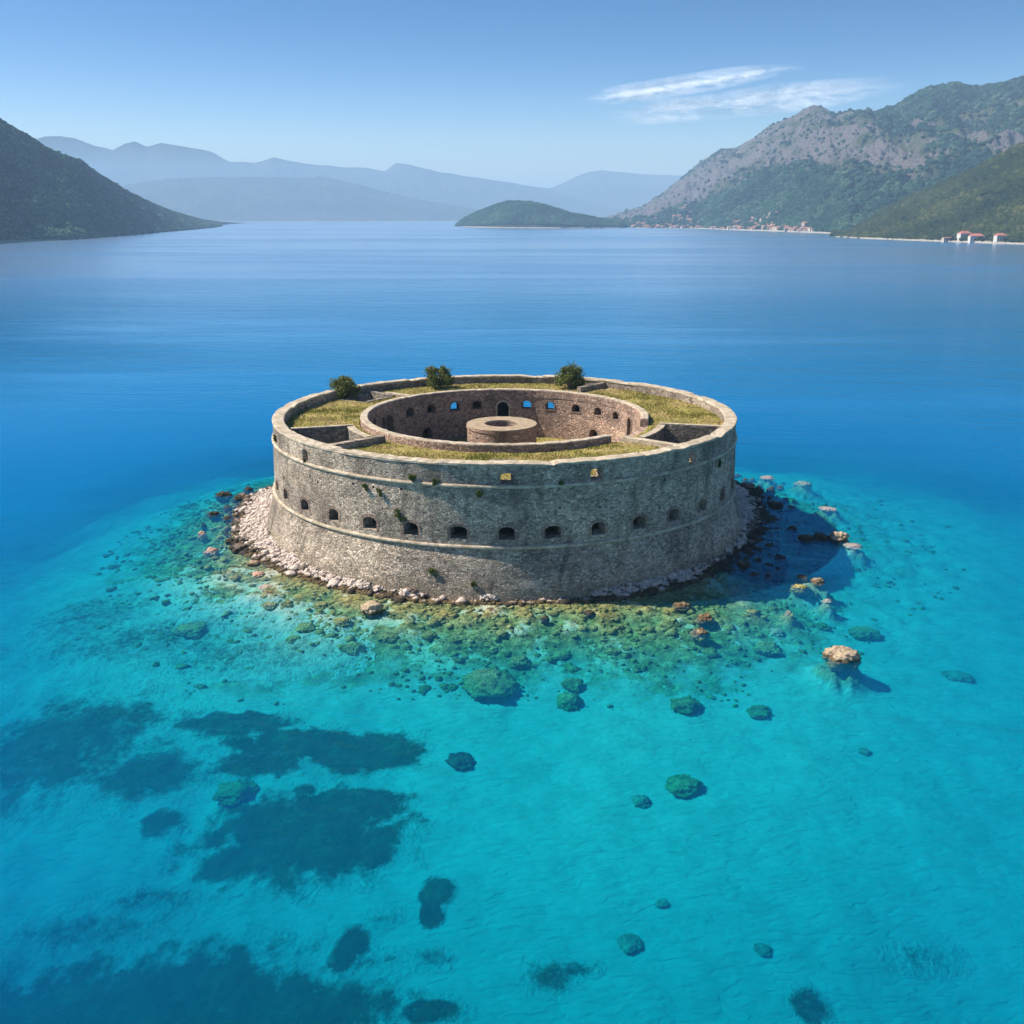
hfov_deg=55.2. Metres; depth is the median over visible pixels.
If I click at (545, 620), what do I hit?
rock
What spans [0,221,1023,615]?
water
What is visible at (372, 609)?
rock
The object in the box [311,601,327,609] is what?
rock
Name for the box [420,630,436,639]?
rock
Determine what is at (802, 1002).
seagrass bed
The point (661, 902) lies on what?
rock
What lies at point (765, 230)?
shore
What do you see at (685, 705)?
rock
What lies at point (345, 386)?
bush
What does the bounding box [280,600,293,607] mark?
rock
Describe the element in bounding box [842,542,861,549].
rock
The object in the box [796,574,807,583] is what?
rock
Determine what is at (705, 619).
rock
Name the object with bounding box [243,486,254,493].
rock
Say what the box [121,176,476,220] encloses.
range
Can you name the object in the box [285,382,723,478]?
grass
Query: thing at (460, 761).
rock
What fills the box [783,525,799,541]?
rock
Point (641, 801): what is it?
rock
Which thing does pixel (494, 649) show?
rock
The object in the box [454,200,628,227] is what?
island wood
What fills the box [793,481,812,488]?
rock
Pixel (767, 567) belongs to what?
rock
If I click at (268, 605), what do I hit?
rock
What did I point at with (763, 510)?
rock
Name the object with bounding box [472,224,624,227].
wooded island
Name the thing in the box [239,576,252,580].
rock
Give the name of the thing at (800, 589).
rock
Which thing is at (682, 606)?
rock
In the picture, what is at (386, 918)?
sea water
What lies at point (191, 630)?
rock
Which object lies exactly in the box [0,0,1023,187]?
sky
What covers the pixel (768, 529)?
wet shore stones
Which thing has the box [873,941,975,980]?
seagrass bed
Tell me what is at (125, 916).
seagrass bed
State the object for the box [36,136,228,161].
range
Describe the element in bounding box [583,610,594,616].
rock
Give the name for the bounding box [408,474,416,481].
wall weed
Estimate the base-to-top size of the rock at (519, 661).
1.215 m
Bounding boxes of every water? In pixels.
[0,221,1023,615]
[363,906,406,929]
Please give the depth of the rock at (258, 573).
111.64 m
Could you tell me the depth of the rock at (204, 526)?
130.04 m
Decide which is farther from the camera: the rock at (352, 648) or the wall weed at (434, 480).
the wall weed at (434, 480)
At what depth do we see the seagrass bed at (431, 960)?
61.55 m
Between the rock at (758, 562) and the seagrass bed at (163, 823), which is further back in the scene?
the rock at (758, 562)
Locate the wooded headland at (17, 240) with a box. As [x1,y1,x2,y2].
[0,152,236,241]
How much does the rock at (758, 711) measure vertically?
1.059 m
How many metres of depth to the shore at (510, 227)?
3636.43 m
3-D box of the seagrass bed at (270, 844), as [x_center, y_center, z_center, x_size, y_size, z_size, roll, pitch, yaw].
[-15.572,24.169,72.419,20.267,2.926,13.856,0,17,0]
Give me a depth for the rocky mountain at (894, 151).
3342.48 m
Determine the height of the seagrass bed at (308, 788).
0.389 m
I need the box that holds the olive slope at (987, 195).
[867,192,1023,242]
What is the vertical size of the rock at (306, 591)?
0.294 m
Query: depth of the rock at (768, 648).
95.84 m
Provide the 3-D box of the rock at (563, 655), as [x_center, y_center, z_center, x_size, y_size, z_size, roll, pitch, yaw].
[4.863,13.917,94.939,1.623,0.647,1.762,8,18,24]
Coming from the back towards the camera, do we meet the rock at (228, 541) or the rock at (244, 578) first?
the rock at (228, 541)
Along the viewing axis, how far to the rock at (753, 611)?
101.94 m
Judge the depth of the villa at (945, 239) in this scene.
1605.24 m
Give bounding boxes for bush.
[327,375,361,399]
[423,364,455,389]
[550,361,587,389]
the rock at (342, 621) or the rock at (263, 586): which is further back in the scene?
the rock at (263, 586)
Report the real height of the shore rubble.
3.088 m
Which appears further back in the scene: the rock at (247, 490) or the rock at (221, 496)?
the rock at (247, 490)
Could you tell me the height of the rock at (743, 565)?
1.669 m
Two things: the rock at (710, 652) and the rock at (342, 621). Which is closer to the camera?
the rock at (710, 652)
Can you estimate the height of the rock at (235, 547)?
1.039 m
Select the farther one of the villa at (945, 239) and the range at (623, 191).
the range at (623, 191)
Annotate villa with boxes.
[941,237,950,241]
[957,231,971,240]
[968,233,984,242]
[993,233,1005,241]
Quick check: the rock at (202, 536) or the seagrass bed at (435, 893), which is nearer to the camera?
the seagrass bed at (435, 893)
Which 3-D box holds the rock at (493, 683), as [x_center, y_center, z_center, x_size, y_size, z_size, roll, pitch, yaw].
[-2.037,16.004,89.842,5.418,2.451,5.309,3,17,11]
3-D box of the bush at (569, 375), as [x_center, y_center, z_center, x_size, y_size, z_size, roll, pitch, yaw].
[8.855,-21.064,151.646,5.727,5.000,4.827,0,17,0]
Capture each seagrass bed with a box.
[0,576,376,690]
[0,674,238,843]
[0,883,216,959]
[0,913,458,1023]
[133,805,193,843]
[155,707,437,786]
[158,775,438,907]
[292,781,318,795]
[323,922,377,974]
[396,994,477,1023]
[405,946,453,974]
[415,874,460,931]
[512,955,606,1000]
[778,981,836,1023]
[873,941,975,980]
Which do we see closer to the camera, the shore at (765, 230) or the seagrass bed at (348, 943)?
the seagrass bed at (348, 943)
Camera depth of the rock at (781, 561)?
116.81 m
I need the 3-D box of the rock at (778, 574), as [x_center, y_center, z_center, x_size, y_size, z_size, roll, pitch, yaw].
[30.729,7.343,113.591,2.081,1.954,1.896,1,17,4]
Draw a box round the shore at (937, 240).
[836,236,1023,244]
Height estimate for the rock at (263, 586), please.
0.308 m
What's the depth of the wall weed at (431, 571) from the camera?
104.06 m
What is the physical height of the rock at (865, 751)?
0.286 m
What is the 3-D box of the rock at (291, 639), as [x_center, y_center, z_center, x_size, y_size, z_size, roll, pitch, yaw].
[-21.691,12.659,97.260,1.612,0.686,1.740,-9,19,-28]
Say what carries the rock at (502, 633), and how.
on the seabed
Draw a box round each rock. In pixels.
[171,622,207,638]
[194,575,203,578]
[197,531,207,540]
[201,523,207,530]
[203,547,219,557]
[208,511,220,519]
[212,779,259,806]
[215,491,232,501]
[222,515,232,522]
[225,537,233,544]
[229,543,246,552]
[233,493,247,501]
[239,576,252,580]
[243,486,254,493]
[247,560,258,566]
[252,571,264,576]
[258,584,275,590]
[262,601,278,610]
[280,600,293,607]
[285,635,300,642]
[286,552,296,559]
[294,622,315,632]
[299,589,311,595]
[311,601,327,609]
[332,617,351,626]
[342,641,364,655]
[360,600,383,618]
[376,631,398,642]
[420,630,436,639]
[445,752,476,770]
[449,636,461,642]
[461,668,517,700]
[488,645,501,653]
[495,630,508,636]
[507,654,530,668]
[540,616,549,623]
[556,651,570,659]
[556,692,581,710]
[561,678,583,692]
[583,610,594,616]
[605,647,618,655]
[617,932,643,952]
[630,794,649,808]
[633,664,645,670]
[654,898,669,907]
[664,774,703,797]
[669,696,701,714]
[671,601,691,611]
[689,627,710,645]
[694,612,715,625]
[701,647,720,658]
[736,561,750,569]
[745,705,771,718]
[750,557,763,570]
[750,609,757,613]
[752,641,781,656]
[753,943,772,955]
[760,475,774,480]
[760,508,768,513]
[762,562,773,575]
[766,487,774,495]
[767,500,783,509]
[768,567,786,582]
[769,628,783,636]
[772,554,789,571]
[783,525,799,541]
[784,610,791,616]
[790,584,810,595]
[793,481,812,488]
[795,534,814,544]
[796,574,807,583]
[810,577,824,586]
[813,532,831,545]
[814,622,830,630]
[818,506,836,511]
[821,599,832,603]
[822,645,861,670]
[829,531,849,545]
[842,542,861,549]
[847,626,882,640]
[858,748,871,755]
[940,670,974,682]
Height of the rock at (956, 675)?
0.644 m
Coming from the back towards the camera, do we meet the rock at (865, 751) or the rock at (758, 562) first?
the rock at (758, 562)
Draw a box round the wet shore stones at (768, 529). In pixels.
[221,474,800,611]
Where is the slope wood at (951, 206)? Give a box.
[829,142,1023,242]
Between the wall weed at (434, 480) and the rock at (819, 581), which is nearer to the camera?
the wall weed at (434, 480)
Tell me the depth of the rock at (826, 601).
104.68 m
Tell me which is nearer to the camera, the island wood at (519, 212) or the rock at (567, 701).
the rock at (567, 701)
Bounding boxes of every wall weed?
[376,488,381,496]
[394,508,400,517]
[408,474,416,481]
[427,567,436,576]
[432,478,438,485]
[475,490,483,497]
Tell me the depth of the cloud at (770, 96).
15230.35 m
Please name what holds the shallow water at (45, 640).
on the seabed
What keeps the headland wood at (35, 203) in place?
on the wooded headland at (17, 240)
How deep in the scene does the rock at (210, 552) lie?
119.57 m
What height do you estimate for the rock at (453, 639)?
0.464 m
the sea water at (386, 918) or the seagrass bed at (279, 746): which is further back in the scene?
the seagrass bed at (279, 746)
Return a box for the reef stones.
[85,474,965,709]
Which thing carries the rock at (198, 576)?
on the seabed
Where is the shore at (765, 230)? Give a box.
[690,227,830,233]
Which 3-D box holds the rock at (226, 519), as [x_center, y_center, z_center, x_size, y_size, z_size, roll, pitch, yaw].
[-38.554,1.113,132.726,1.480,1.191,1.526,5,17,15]
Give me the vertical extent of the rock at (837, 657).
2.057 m
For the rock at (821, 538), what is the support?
on the seabed
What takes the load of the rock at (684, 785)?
on the seabed
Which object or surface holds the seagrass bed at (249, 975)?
on the seabed
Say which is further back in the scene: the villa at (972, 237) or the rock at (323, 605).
the villa at (972, 237)
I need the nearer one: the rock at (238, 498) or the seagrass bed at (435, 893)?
the seagrass bed at (435, 893)
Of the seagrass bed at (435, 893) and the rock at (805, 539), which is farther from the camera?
the rock at (805, 539)
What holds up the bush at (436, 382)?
on the island fort
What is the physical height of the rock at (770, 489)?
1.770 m
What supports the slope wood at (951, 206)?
on the olive slope at (987, 195)
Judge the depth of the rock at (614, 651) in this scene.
94.43 m
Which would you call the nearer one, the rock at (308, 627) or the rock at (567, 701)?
the rock at (567, 701)
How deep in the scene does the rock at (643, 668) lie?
92.39 m
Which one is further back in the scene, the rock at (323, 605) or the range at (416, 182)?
the range at (416, 182)
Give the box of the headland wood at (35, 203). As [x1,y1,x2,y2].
[0,118,222,239]
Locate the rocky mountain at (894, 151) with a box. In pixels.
[608,81,1023,231]
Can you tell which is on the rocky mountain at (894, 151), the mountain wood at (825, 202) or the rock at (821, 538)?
the mountain wood at (825, 202)
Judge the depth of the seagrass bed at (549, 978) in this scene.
60.06 m
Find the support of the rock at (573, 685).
on the seabed
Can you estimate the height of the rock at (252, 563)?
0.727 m
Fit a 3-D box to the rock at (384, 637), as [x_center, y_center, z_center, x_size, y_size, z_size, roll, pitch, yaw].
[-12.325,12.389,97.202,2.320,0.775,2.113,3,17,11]
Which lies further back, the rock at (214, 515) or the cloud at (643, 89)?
the cloud at (643, 89)
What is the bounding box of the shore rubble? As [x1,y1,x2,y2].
[229,484,762,606]
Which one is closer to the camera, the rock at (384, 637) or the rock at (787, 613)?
the rock at (384, 637)
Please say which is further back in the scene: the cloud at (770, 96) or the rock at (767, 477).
the cloud at (770, 96)
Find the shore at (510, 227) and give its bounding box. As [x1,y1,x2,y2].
[460,226,559,227]
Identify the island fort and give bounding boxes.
[268,374,741,601]
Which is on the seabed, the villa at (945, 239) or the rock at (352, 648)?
the rock at (352, 648)
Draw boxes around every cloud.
[622,80,712,97]
[665,89,817,110]
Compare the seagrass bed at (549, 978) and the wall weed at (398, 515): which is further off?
the wall weed at (398, 515)
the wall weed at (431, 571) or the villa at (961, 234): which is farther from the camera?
the villa at (961, 234)
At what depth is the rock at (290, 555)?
114.80 m
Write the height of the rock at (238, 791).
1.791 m
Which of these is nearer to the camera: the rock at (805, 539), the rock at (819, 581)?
the rock at (819, 581)
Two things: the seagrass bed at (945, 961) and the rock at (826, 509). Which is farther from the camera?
the rock at (826, 509)
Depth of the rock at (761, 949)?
61.80 m
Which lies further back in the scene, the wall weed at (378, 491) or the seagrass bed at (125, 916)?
the wall weed at (378, 491)
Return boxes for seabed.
[0,459,1023,1023]
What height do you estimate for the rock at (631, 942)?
0.476 m
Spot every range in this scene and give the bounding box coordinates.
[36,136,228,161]
[84,157,622,216]
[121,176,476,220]
[548,170,682,210]
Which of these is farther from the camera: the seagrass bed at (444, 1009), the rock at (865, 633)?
the rock at (865, 633)
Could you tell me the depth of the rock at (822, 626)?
102.14 m
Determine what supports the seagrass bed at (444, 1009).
on the seabed
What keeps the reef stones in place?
on the seabed
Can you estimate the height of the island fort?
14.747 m
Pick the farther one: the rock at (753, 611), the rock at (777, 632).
the rock at (753, 611)
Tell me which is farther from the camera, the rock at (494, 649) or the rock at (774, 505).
the rock at (774, 505)
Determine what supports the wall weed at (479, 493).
attached to the island fort
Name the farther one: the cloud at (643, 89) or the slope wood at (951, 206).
the cloud at (643, 89)
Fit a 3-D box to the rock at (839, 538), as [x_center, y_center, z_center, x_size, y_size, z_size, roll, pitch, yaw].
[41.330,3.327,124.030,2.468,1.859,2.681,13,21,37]
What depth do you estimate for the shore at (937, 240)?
1640.38 m
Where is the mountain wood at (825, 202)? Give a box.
[606,75,1023,231]
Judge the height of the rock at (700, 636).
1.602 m
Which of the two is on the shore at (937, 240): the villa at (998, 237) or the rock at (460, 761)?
the villa at (998, 237)
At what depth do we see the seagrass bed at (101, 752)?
81.64 m

